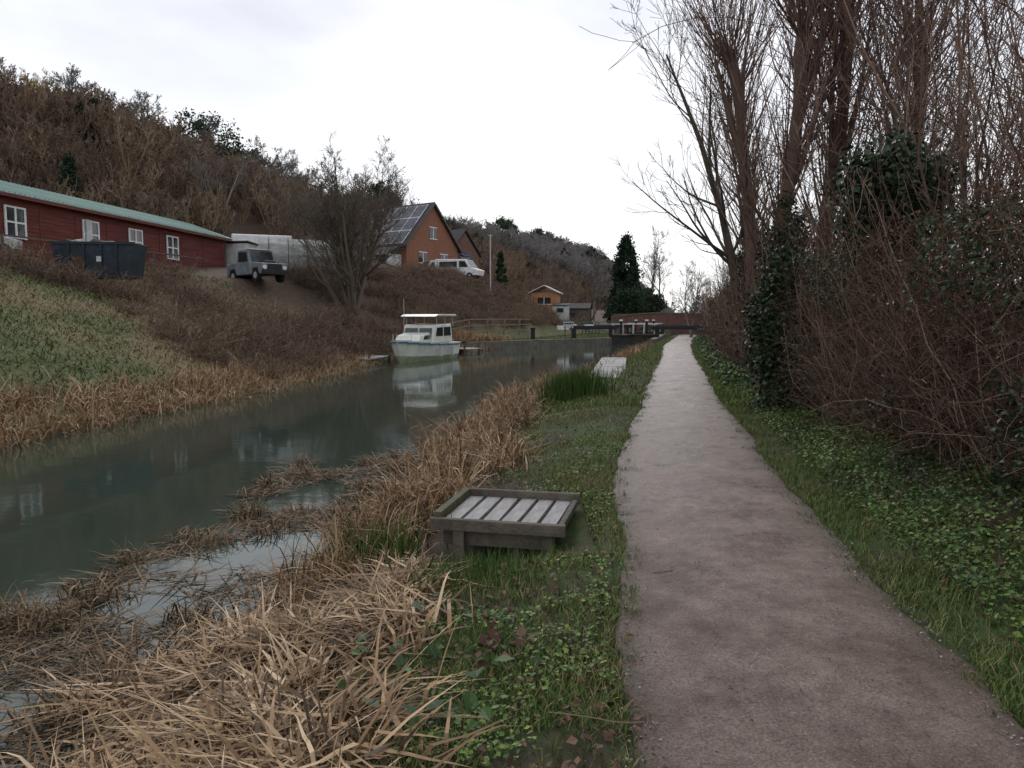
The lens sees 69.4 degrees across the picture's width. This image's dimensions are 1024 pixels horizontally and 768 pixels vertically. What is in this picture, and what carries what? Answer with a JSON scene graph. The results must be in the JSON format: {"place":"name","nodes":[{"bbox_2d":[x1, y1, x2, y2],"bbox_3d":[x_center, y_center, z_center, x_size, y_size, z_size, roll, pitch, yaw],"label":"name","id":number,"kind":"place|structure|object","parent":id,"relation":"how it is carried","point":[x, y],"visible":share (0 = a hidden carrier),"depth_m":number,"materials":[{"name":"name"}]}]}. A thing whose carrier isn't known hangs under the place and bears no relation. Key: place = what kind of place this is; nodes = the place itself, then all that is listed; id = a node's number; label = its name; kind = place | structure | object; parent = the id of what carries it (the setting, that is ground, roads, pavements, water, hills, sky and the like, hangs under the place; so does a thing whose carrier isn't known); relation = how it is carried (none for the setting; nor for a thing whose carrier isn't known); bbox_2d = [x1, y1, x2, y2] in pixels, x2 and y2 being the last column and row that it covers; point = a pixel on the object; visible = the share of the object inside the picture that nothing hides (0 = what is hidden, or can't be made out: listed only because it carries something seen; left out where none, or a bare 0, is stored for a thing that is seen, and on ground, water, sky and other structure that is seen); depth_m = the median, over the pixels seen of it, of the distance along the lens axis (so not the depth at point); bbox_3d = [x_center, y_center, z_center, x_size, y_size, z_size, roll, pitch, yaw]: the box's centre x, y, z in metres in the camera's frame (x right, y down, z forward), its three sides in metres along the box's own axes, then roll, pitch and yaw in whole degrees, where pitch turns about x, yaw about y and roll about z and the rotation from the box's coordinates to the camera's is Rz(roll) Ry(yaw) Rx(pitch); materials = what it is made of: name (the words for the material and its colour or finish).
{"place":"outdoors","nodes":[
{"label":"outdoors","id":0,"kind":"place"},
{"bbox_2d":[0,344,639,767],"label":"canal water","id":1,"kind":"structure","parent":0,"point":[72,502],"depth_m":10.09,"materials":[{"name":"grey liquid"}]},
{"bbox_2d":[0,444,430,767],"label":"floating reed debris","id":2,"kind":"object","parent":1,"relation":"on","point":[20,623],"visible":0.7,"depth_m":5.27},
{"bbox_2d":[358,349,390,362],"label":"mooring jetty","id":3,"kind":"object","parent":1,"relation":"in","point":[377,357],"visible":0.39,"depth_m":36.24,"materials":[{"name":"grey wood"}]},
{"bbox_2d":[389,299,460,361],"bbox_3d":[-4.780,-2.759,39.103,2.660,3.450,6.222,1,5,16],"label":"cabin cruiser boat","id":4,"kind":"object","parent":1,"relation":"on","point":[415,342],"visible":0.98,"depth_m":38.39,"materials":[{"name":"white plastic"}]},
{"bbox_2d":[364,176,397,210],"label":"evergreen oak tree","id":5,"kind":"object","parent":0,"point":[376,187],"visible":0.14,"depth_m":135.78,"materials":[{"name":"green plant"}]},
{"bbox_2d":[409,207,456,249],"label":"gable wall","id":6,"kind":"structure","parent":0,"point":[421,236],"depth_m":76.70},
{"bbox_2d":[429,227,436,238],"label":"gable window","id":7,"kind":"structure","parent":6,"relation":"in","point":[431,232],"depth_m":76.60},
{"bbox_2d":[0,127,1023,767],"bbox_3d":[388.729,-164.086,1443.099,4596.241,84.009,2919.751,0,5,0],"label":"ground terrain","id":8,"kind":"structure","parent":0,"point":[290,293],"depth_m":6.32,"materials":[{"name":"plant"}]},
{"bbox_2d":[0,236,21,253],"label":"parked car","id":9,"kind":"object","parent":8,"relation":"on","point":[12,240],"visible":0.22,"depth_m":31.01,"materials":[{"name":"metal"}]},
{"bbox_2d":[19,67,68,116],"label":"yellow willow shrub","id":10,"kind":"object","parent":8,"relation":"on","point":[32,86],"visible":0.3,"depth_m":66.20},
{"bbox_2d":[56,151,83,198],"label":"conifer tree","id":11,"kind":"object","parent":8,"relation":"on","point":[67,167],"visible":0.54,"depth_m":50.71,"materials":[{"name":"green plant"}]},
{"bbox_2d":[49,238,147,279],"bbox_3d":[-17.596,-5.346,31.618,3.397,1.655,1.539,0,5,-6],"label":"rubbish skip","id":12,"kind":"object","parent":8,"relation":"on","point":[123,257],"visible":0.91,"depth_m":30.97,"materials":[{"name":"metal"}]},
{"bbox_2d":[0,233,206,271],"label":"post and wire fence","id":13,"kind":"object","parent":8,"relation":"on","point":[2,235],"visible":0.52,"depth_m":32.58,"materials":[{"name":"brown wood"}]},
{"bbox_2d":[0,180,232,269],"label":"red timber shed","id":14,"kind":"structure","parent":8,"relation":"on","point":[26,211],"depth_m":40.35,"materials":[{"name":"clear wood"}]},
{"bbox_2d":[6,207,24,235],"bbox_3d":[-23.296,-7.570,34.672,0.040,1.400,1.150,1,5,8],"label":"window glass","id":15,"kind":"structure","parent":14,"relation":"in","point":[10,211],"depth_m":34.62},
{"bbox_2d":[84,222,97,239],"bbox_3d":[-22.587,-8.001,39.653,0.040,1.400,1.150,1,5,8],"label":"window glass","id":16,"kind":"structure","parent":14,"relation":"in","point":[94,225],"depth_m":39.91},
{"bbox_2d":[130,230,141,244],"bbox_3d":[-22.061,-8.321,43.339,0.040,1.400,1.150,1,5,8],"label":"window glass","id":17,"kind":"structure","parent":14,"relation":"in","point":[132,232],"depth_m":43.21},
{"bbox_2d":[168,237,177,258],"bbox_3d":[-21.550,-8.631,46.926,0.040,1.400,1.150,1,5,8],"label":"window glass","id":18,"kind":"structure","parent":14,"relation":"in","point":[169,238],"depth_m":46.92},
{"bbox_2d":[171,107,246,153],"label":"evergreen oak tree","id":19,"kind":"object","parent":8,"relation":"on","point":[197,125],"visible":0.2,"depth_m":107.67,"materials":[{"name":"green plant"}]},
{"bbox_2d":[179,135,254,230],"bbox_3d":[-24.488,-16.396,59.812,5.737,8.021,6.826,0,5,0],"label":"bare ash tree","id":20,"kind":"object","parent":8,"relation":"on","point":[211,181],"visible":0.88,"depth_m":61.07,"materials":[{"name":"brown plant"}]},
{"bbox_2d":[223,241,257,263],"bbox_3d":[-19.969,-9.172,54.574,2.100,2.557,1.901,1,5,8],"label":"grey lean to shed","id":21,"kind":"object","parent":8,"relation":"on","point":[233,248],"visible":0.43,"depth_m":53.78,"materials":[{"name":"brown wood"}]},
{"bbox_2d":[220,137,276,171],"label":"evergreen oak tree","id":22,"kind":"object","parent":8,"relation":"on","point":[241,151],"visible":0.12,"depth_m":110.27,"materials":[{"name":"green plant"}]},
{"bbox_2d":[0,327,515,454],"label":"bank reeds","id":23,"kind":"object","parent":8,"relation":"on","point":[230,381],"visible":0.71,"depth_m":17.07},
{"bbox_2d":[227,248,288,282],"bbox_3d":[-14.888,-6.869,43.157,4.300,1.923,1.662,5,7,43],"label":"off road pickup","id":24,"kind":"object","parent":8,"relation":"on","point":[256,265],"visible":0.9,"depth_m":42.37,"materials":[{"name":"blue paint"}]},
{"bbox_2d":[231,234,291,243],"bbox_3d":[-19.198,-10.191,56.828,4.370,2.323,2.005,-2,5,-20],"label":"white box trailer","id":25,"kind":"object","parent":8,"relation":"on","point":[246,237],"visible":0.09,"depth_m":55.62,"materials":[{"name":"paint"}]},
{"bbox_2d":[0,58,568,270],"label":"hillside bare trees","id":26,"kind":"object","parent":8,"relation":"on","point":[286,167],"visible":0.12,"depth_m":95.64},
{"bbox_2d":[0,238,581,382],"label":"bank brambles","id":27,"kind":"object","parent":8,"relation":"on","point":[280,337],"visible":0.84,"depth_m":34.64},
{"bbox_2d":[258,238,335,272],"bbox_3d":[-14.200,-8.371,48.960,5.000,2.355,3.040,-2,5,-17],"label":"tarpaulin covered boat","id":28,"kind":"object","parent":8,"relation":"on","point":[282,251],"visible":0.31,"depth_m":47.59,"materials":[{"name":"grey fabric"}]},
{"bbox_2d":[0,57,621,309],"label":"hillside scrub","id":29,"kind":"object","parent":8,"relation":"on","point":[32,153],"visible":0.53,"depth_m":60.23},
{"bbox_2d":[0,258,625,407],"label":"bank grass","id":30,"kind":"structure","parent":8,"relation":"on","point":[128,343],"depth_m":23.05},
{"bbox_2d":[0,339,654,767],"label":"dry reed bed","id":31,"kind":"object","parent":8,"relation":"on","point":[336,603],"visible":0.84,"depth_m":4.00,"materials":[{"name":"plant"}]},
{"bbox_2d":[281,151,374,265],"bbox_3d":[-13.962,-12.535,55.787,5.456,8.663,7.654,3,6,29],"label":"bare hawthorn tree","id":32,"kind":"object","parent":8,"relation":"on","point":[308,200],"visible":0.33,"depth_m":54.85,"materials":[{"name":"brown plant"}]},
{"bbox_2d":[259,132,426,321],"bbox_3d":[-9.813,-9.615,45.267,9.373,11.778,10.312,-5,7,-43],"label":"bare willow tree","id":33,"kind":"object","parent":8,"relation":"on","point":[344,258],"visible":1,"depth_m":43.88,"materials":[{"name":"brown plant"}]},
{"bbox_2d":[70,91,645,292],"bbox_3d":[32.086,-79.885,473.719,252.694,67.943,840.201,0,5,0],"label":"hillside evergreens","id":34,"kind":"object","parent":8,"relation":"on","point":[588,253],"visible":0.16,"depth_m":183.38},
{"bbox_2d":[364,246,397,255],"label":"roof","id":35,"kind":"structure","parent":8,"relation":"on","point":[394,248],"depth_m":73.29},
{"bbox_2d":[385,254,401,267],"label":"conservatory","id":36,"kind":"object","parent":8,"relation":"on","point":[396,258],"visible":0.14,"depth_m":73.18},
{"bbox_2d":[390,244,456,269],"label":"walls","id":37,"kind":"structure","parent":8,"relation":"on","point":[410,252],"depth_m":75.17,"materials":[{"name":"orange brick"}]},
{"bbox_2d":[354,202,461,253],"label":"roof","id":38,"kind":"structure","parent":37,"relation":"on","point":[425,212],"depth_m":76.19,"materials":[{"name":"tile"}]},
{"bbox_2d":[406,203,434,244],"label":"bargeboard","id":39,"kind":"object","parent":38,"relation":"attached to","point":[420,224],"visible":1,"depth_m":74.62,"materials":[{"name":"brown wood"}]},
{"bbox_2d":[435,204,461,251],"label":"bargeboard","id":40,"kind":"object","parent":38,"relation":"attached to","point":[448,227],"visible":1,"depth_m":78.13,"materials":[{"name":"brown wood"}]},
{"bbox_2d":[435,259,484,278],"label":"white van","id":41,"kind":"object","parent":8,"relation":"on","point":[467,266],"visible":0.52,"depth_m":68.42,"materials":[{"name":"paint"}]},
{"bbox_2d":[451,229,481,268],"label":"brick cottage","id":42,"kind":"structure","parent":8,"relation":"on","point":[467,245],"depth_m":82.27,"materials":[{"name":"brick"}]},
{"bbox_2d":[446,319,530,336],"bbox_3d":[-1.909,-3.788,54.813,0.274,2.145,19.441,2,5,22],"label":"wooden rail fence","id":43,"kind":"object","parent":8,"relation":"on","point":[487,325],"visible":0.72,"depth_m":55.41,"materials":[{"name":"brown wood"}]},
{"bbox_2d":[494,251,508,288],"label":"conifer tree","id":44,"kind":"object","parent":8,"relation":"on","point":[500,265],"visible":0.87,"depth_m":76.96,"materials":[{"name":"green plant"}]},
{"bbox_2d":[429,487,579,565],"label":"fishing platform","id":45,"kind":"structure","parent":8,"relation":"on","point":[492,519],"depth_m":5.94,"materials":[{"name":"grey wood"}]},
{"bbox_2d":[490,215,518,233],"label":"evergreen oak tree","id":46,"kind":"object","parent":8,"relation":"on","point":[504,223],"visible":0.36,"depth_m":410.10,"materials":[{"name":"green plant"}]},
{"bbox_2d":[529,228,554,240],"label":"evergreen oak tree","id":47,"kind":"object","parent":8,"relation":"on","point":[539,230],"visible":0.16,"depth_m":546.68,"materials":[{"name":"green plant"}]},
{"bbox_2d":[528,285,562,310],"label":"timber chalet","id":48,"kind":"object","parent":8,"relation":"on","point":[549,299],"visible":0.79,"depth_m":89.95,"materials":[{"name":"brown wood"}]},
{"bbox_2d":[538,298,550,303],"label":"window","id":49,"kind":"structure","parent":48,"relation":"in","point":[546,300],"depth_m":89.93,"materials":[{"name":"black glass"}]},
{"bbox_2d":[551,303,570,320],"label":"garden shed","id":50,"kind":"structure","parent":8,"relation":"on","point":[562,306],"depth_m":86.78,"materials":[{"name":"wood"}]},
{"bbox_2d":[544,271,583,302],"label":"bare apple tree","id":51,"kind":"object","parent":8,"relation":"on","point":[572,278],"visible":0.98,"depth_m":97.75,"materials":[{"name":"brown plant"}]},
{"bbox_2d":[567,303,591,325],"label":"garden shed","id":52,"kind":"structure","parent":8,"relation":"on","point":[579,312],"depth_m":88.63,"materials":[{"name":"grey wood"}]},
{"bbox_2d":[579,310,584,325],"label":"door","id":53,"kind":"structure","parent":52,"relation":"in","point":[581,313],"depth_m":88.53,"materials":[{"name":"grey wood"}]},
{"bbox_2d":[464,319,702,350],"bbox_3d":[10.609,-4.252,65.375,14.418,2.890,39.316,2,5,22],"label":"canal lock","id":54,"kind":"object","parent":8,"relation":"on","point":[655,335],"visible":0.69,"depth_m":62.56,"materials":[{"name":"concrete"}]},
{"bbox_2d":[563,322,573,339],"bbox_3d":[4.400,-4.120,57.777,0.800,1.438,0.278,0,5,0],"label":"lock information sign","id":55,"kind":"object","parent":54,"relation":"attached to","point":[568,325],"visible":1,"depth_m":57.79,"materials":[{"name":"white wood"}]},
{"bbox_2d":[573,265,613,323],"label":"bare apple tree","id":56,"kind":"object","parent":8,"relation":"on","point":[591,293],"visible":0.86,"depth_m":103.27,"materials":[{"name":"brown plant"}]},
{"bbox_2d":[584,245,612,320],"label":"bare birch tree","id":57,"kind":"object","parent":8,"relation":"on","point":[597,270],"visible":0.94,"depth_m":118.34,"materials":[{"name":"brown plant"}]},
{"bbox_2d":[581,322,619,334],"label":"green metal railing","id":58,"kind":"object","parent":8,"relation":"on","point":[589,331],"visible":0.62,"depth_m":79.14,"materials":[{"name":"metal"}]},
{"bbox_2d":[590,357,626,378],"bbox_3d":[3.737,-0.264,27.929,1.110,0.906,12.000,1,5,9],"label":"wooden landing stage","id":59,"kind":"object","parent":8,"relation":"on","point":[619,362],"visible":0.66,"depth_m":28.35,"materials":[{"name":"grey wood"}]},
{"bbox_2d":[600,231,644,324],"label":"conifer tree","id":60,"kind":"object","parent":8,"relation":"on","point":[627,273],"visible":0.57,"depth_m":98.25,"materials":[{"name":"green plant"}]},
{"bbox_2d":[601,286,649,319],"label":"holly bush","id":61,"kind":"object","parent":8,"relation":"on","point":[624,296],"visible":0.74,"depth_m":90.28,"materials":[{"name":"green plant"}]},
{"bbox_2d":[628,287,669,312],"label":"holly bush","id":62,"kind":"object","parent":8,"relation":"on","point":[656,302],"visible":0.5,"depth_m":93.32,"materials":[{"name":"green plant"}]},
{"bbox_2d":[639,225,668,293],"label":"bare birch tree","id":63,"kind":"object","parent":8,"relation":"on","point":[654,269],"visible":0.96,"depth_m":110.52,"materials":[{"name":"grey plant"}]},
{"bbox_2d":[289,363,1023,617],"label":"iris clump","id":64,"kind":"object","parent":8,"relation":"on","point":[574,385],"visible":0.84,"depth_m":5.90,"materials":[{"name":"green plant"}]},
{"bbox_2d":[611,312,702,333],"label":"brick canal bridge","id":65,"kind":"structure","parent":8,"relation":"on","point":[668,318],"depth_m":84.80,"materials":[{"name":"brick"}]},
{"bbox_2d":[639,247,674,311],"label":"bare birch tree","id":66,"kind":"object","parent":8,"relation":"on","point":[659,275],"visible":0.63,"depth_m":119.24,"materials":[{"name":"grey plant"}]},
{"bbox_2d":[322,396,1023,767],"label":"fallen leaves","id":67,"kind":"object","parent":8,"relation":"on","point":[494,638],"visible":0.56,"depth_m":3.77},
{"bbox_2d":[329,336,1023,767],"bbox_3d":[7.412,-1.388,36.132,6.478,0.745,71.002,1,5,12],"label":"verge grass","id":68,"kind":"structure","parent":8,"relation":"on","point":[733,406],"depth_m":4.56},
{"bbox_2d":[336,526,1023,729],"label":"bramble leaf plant","id":69,"kind":"object","parent":8,"relation":"on","point":[469,697],"visible":0.79,"depth_m":3.42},
{"bbox_2d":[609,0,771,369],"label":"bare poplar tree","id":70,"kind":"object","parent":8,"relation":"on","point":[728,244],"visible":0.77,"depth_m":21.13,"materials":[{"name":"brown plant"}]},
{"bbox_2d":[668,259,714,336],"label":"bare birch tree","id":71,"kind":"object","parent":8,"relation":"on","point":[691,287],"visible":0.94,"depth_m":69.58,"materials":[{"name":"grey plant"}]},
{"bbox_2d":[395,335,1023,767],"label":"ivy groundcover","id":72,"kind":"object","parent":8,"relation":"on","point":[727,373],"visible":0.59,"depth_m":5.71,"materials":[{"name":"green plant"}]},
{"bbox_2d":[632,0,812,371],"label":"pollarded poplar tree","id":73,"kind":"object","parent":8,"relation":"on","point":[735,75],"visible":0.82,"depth_m":19.69,"materials":[{"name":"brown plant"}]},
{"bbox_2d":[445,213,1010,312],"bbox_3d":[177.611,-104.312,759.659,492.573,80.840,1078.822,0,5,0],"label":"distant woodland","id":74,"kind":"object","parent":8,"relation":"on","point":[578,264],"visible":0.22,"depth_m":309.95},
{"bbox_2d":[666,67,823,272],"bbox_3d":[9.047,-6.386,28.158,4.268,10.911,5.058,-4,6,-38],"label":"pollarded poplar tree","id":75,"kind":"object","parent":8,"relation":"on","point":[753,162],"visible":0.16,"depth_m":27.78,"materials":[{"name":"brown plant"}]},
{"bbox_2d":[721,218,768,353],"bbox_3d":[6.947,-2.542,21.340,1.722,4.677,1.565,0,5,0],"label":"ivy clad tree","id":76,"kind":"object","parent":8,"relation":"on","point":[740,257],"visible":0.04,"depth_m":21.22,"materials":[{"name":"green plant"}]},
{"bbox_2d":[726,230,826,417],"bbox_3d":[4.740,-0.931,12.806,1.603,3.431,1.661,-3,6,-32],"label":"ivy covered stump","id":77,"kind":"object","parent":8,"relation":"on","point":[765,364],"visible":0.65,"depth_m":12.65,"materials":[{"name":"green plant"}]},
{"bbox_2d":[752,190,819,317],"bbox_3d":[5.942,-2.034,16.001,1.487,4.197,1.669,3,6,31],"label":"ivy clad tree","id":78,"kind":"object","parent":8,"relation":"on","point":[797,221],"visible":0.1,"depth_m":15.65,"materials":[{"name":"green plant"}]},
{"bbox_2d":[691,0,884,387],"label":"pollarded poplar tree","id":79,"kind":"object","parent":8,"relation":"on","point":[790,155],"visible":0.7,"depth_m":15.51,"materials":[{"name":"brown plant"}]},
{"bbox_2d":[579,0,1023,398],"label":"bare hazel shrub","id":80,"kind":"object","parent":8,"relation":"on","point":[958,25],"visible":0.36,"depth_m":10.27,"materials":[{"name":"brown plant"}]},
{"bbox_2d":[612,334,1023,767],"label":"towpath","id":81,"kind":"structure","parent":8,"relation":"on","point":[680,378],"depth_m":3.84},
{"bbox_2d":[608,429,1023,767],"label":"path gravel stones","id":82,"kind":"object","parent":81,"relation":"on","point":[991,715],"visible":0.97,"depth_m":3.71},
{"bbox_2d":[756,0,914,281],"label":"pollarded poplar tree","id":83,"kind":"object","parent":8,"relation":"on","point":[834,129],"visible":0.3,"depth_m":15.98,"materials":[{"name":"brown plant"}]},
{"bbox_2d":[682,0,1020,286],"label":"bare hazel shrub","id":84,"kind":"object","parent":8,"relation":"on","point":[755,177],"visible":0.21,"depth_m":15.50,"materials":[{"name":"brown plant"}]},
{"bbox_2d":[688,0,1023,319],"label":"bare hazel shrub","id":85,"kind":"object","parent":8,"relation":"on","point":[809,126],"visible":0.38,"depth_m":12.15,"materials":[{"name":"brown plant"}]},
{"bbox_2d":[691,45,1023,532],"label":"bramble hedge","id":86,"kind":"object","parent":8,"relation":"on","point":[991,396],"visible":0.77,"depth_m":7.63,"materials":[{"name":"brown plant"}]},
{"bbox_2d":[712,85,1009,255],"bbox_3d":[10.181,-5.542,24.233,6.346,9.458,9.463,-1,5,-8],"label":"bare hazel shrub","id":87,"kind":"object","parent":8,"relation":"on","point":[802,171],"visible":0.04,"depth_m":24.06,"materials":[{"name":"brown plant"}]},
{"bbox_2d":[814,150,915,403],"bbox_3d":[5.484,-1.592,11.430,1.655,3.866,1.698,2,5,20],"label":"ivy clad tree","id":88,"kind":"object","parent":8,"relation":"on","point":[841,236],"visible":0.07,"depth_m":11.36,"materials":[{"name":"green plant"}]},
{"bbox_2d":[735,0,1023,295],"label":"bare hazel shrub","id":89,"kind":"object","parent":8,"relation":"on","point":[1004,94],"visible":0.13,"depth_m":15.28,"materials":[{"name":"brown plant"}]},
{"bbox_2d":[772,0,1014,186],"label":"pollarded poplar tree","id":90,"kind":"object","parent":8,"relation":"on","point":[895,33],"visible":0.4,"depth_m":13.28,"materials":[{"name":"brown plant"}]},
{"bbox_2d":[772,0,1023,418],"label":"bare hazel shrub","id":91,"kind":"object","parent":8,"relation":"on","point":[956,129],"visible":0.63,"depth_m":8.55,"materials":[{"name":"brown plant"}]},
{"bbox_2d":[817,113,979,422],"bbox_3d":[4.941,-1.525,9.737,1.808,4.080,1.931,2,5,24],"label":"ivy clad tree","id":92,"kind":"object","parent":8,"relation":"on","point":[892,162],"visible":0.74,"depth_m":9.30,"materials":[{"name":"green plant"}]},
{"bbox_2d":[837,0,1023,314],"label":"bare hazel shrub","id":93,"kind":"object","parent":8,"relation":"on","point":[1011,80],"visible":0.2,"depth_m":11.68,"materials":[{"name":"brown plant"}]},
{"bbox_2d":[860,0,1023,285],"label":"bare hazel shrub","id":94,"kind":"object","parent":8,"relation":"on","point":[1009,97],"visible":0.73,"depth_m":7.17,"materials":[{"name":"brown plant"}]},
{"bbox_2d":[922,46,1023,171],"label":"bare hazel shrub","id":95,"kind":"object","parent":8,"relation":"on","point":[992,114],"visible":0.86,"depth_m":7.05,"materials":[{"name":"brown plant"}]},
{"bbox_2d":[0,0,1023,312],"label":"sky","id":96,"kind":"structure","parent":0,"point":[515,109],"materials":[{"name":"white"}]},
{"bbox_2d":[549,532,805,729],"bbox_3d":[1.198,1.223,4.247,0.933,0.066,3.097,2,5,24],"label":"fallen twig","id":97,"kind":"object","parent":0,"point":[606,677],"visible":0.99,"depth_m":3.03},
{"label":"panel frame","id":98,"kind":"object","parent":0,"visible":0},
{"bbox_2d":[391,218,407,230],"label":"solar panel","id":99,"kind":"object","parent":98,"relation":"on","point":[403,221],"visible":0.71,"depth_m":76.06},
{"label":"panel frame","id":100,"kind":"object","parent":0,"visible":0},
{"bbox_2d":[401,206,416,217],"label":"solar panel","id":101,"kind":"object","parent":100,"relation":"on","point":[408,212],"visible":0.79,"depth_m":76.94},
{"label":"panel frame","id":102,"kind":"object","parent":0,"visible":0},
{"bbox_2d":[394,230,409,242],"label":"solar panel","id":103,"kind":"object","parent":102,"relation":"on","point":[403,235],"visible":0.57,"depth_m":74.23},
{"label":"panel frame","id":104,"kind":"object","parent":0,"visible":0},
{"bbox_2d":[401,217,418,229],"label":"solar panel","id":105,"kind":"object","parent":104,"relation":"on","point":[410,221],"visible":1,"depth_m":75.25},
{"label":"panel frame","id":106,"kind":"object","parent":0,"visible":0},
{"bbox_2d":[411,205,426,216],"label":"solar panel","id":107,"kind":"object","parent":106,"relation":"on","point":[419,212],"visible":1,"depth_m":76.21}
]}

